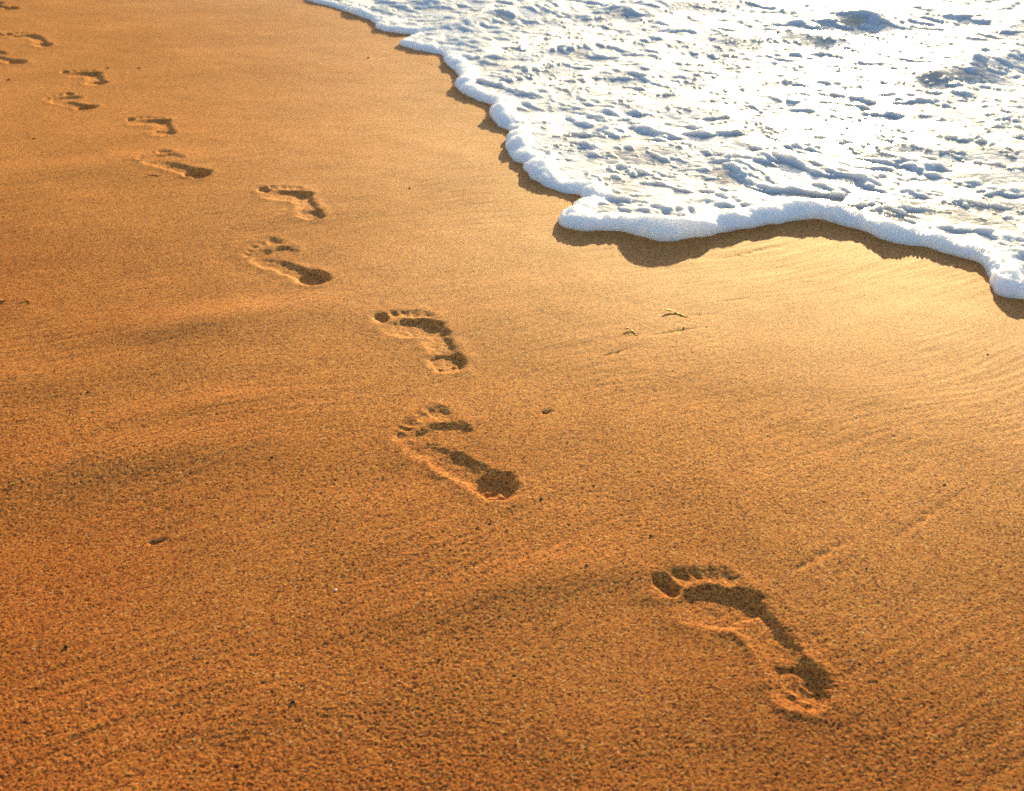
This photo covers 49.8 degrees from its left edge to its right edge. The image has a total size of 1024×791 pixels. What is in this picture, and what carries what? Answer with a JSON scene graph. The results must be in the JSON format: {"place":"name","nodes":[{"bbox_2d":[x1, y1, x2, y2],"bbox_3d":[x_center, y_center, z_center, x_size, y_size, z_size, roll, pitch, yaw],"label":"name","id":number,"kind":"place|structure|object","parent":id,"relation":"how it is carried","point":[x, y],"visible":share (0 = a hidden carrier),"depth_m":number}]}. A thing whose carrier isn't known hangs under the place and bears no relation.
{"place":"outdoors","nodes":[
{"label":"outdoors","id":0,"kind":"place"},
{"bbox_2d":[0,0,1023,790],"bbox_3d":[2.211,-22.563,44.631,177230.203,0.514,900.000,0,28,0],"label":"sand beach","id":1,"kind":"structure","parent":0,"point":[804,426],"depth_m":1.53},
{"bbox_2d":[0,2,19,9],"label":"footprint","id":2,"kind":"object","parent":1,"relation":"on","point":[6,7],"visible":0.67,"depth_m":5.06},
{"bbox_2d":[0,50,27,63],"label":"footprint","id":3,"kind":"object","parent":1,"relation":"on","point":[9,60],"visible":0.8,"depth_m":3.99},
{"bbox_2d":[3,32,52,46],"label":"footprint","id":4,"kind":"object","parent":1,"relation":"on","point":[38,40],"visible":0.96,"depth_m":4.38},
{"bbox_2d":[41,92,99,109],"bbox_3d":[-1.365,-0.904,3.412,0.128,0.016,0.297,-22,35,-35],"label":"footprint","id":5,"kind":"object","parent":1,"relation":"on","point":[68,99],"visible":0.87,"depth_m":3.43},
{"bbox_2d":[58,69,109,84],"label":"footprint","id":6,"kind":"object","parent":1,"relation":"on","point":[93,77],"visible":0.97,"depth_m":3.78},
{"bbox_2d":[123,116,177,135],"bbox_3d":[-1.015,-0.760,3.117,0.130,0.014,0.290,-12,30,-22],"label":"footprint","id":7,"kind":"object","parent":1,"relation":"on","point":[162,126],"visible":1,"depth_m":3.15},
{"bbox_2d":[134,148,215,178],"bbox_3d":[-0.845,-0.572,2.746,0.128,0.020,0.325,-20,34,-33],"label":"footprint","id":8,"kind":"object","parent":1,"relation":"on","point":[166,159],"visible":0.94,"depth_m":2.75},
{"bbox_2d":[237,236,335,285],"bbox_3d":[-0.449,-0.258,2.175,0.123,0.017,0.291,-18,33,-31],"label":"footprint","id":9,"kind":"object","parent":1,"relation":"on","point":[276,255],"visible":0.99,"depth_m":2.19},
{"bbox_2d":[255,185,326,219],"bbox_3d":[-0.495,-0.436,2.493,0.128,0.015,0.274,-12,30,-21],"label":"footprint","id":10,"kind":"object","parent":1,"relation":"on","point":[307,205],"visible":1,"depth_m":2.52},
{"bbox_2d":[367,309,470,373],"bbox_3d":[-0.150,-0.093,1.874,0.128,0.012,0.284,-11,30,-20],"label":"footprint","id":11,"kind":"object","parent":1,"relation":"on","point":[437,340],"visible":1,"depth_m":1.90},
{"bbox_2d":[389,403,525,502],"bbox_3d":[-0.085,0.086,1.547,0.124,0.014,0.296,-14,31,-25],"label":"footprint","id":12,"kind":"object","parent":1,"relation":"on","point":[437,437],"visible":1,"depth_m":1.56},
{"bbox_2d":[642,563,836,715],"bbox_3d":[0.258,0.258,1.222,0.122,0.015,0.275,-17,33,-29],"label":"footprint","id":13,"kind":"object","parent":1,"relation":"on","point":[714,597],"visible":1,"depth_m":1.23},
{"bbox_2d":[328,0,1023,241],"bbox_3d":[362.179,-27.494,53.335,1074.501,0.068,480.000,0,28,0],"label":"sea water","id":14,"kind":"structure","parent":0,"point":[857,132],"depth_m":3.29},
{"bbox_2d":[307,0,1023,298],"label":"sea foam","id":15,"kind":"object","parent":14,"relation":"on","point":[1000,258],"visible":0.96,"depth_m":3.26}
]}

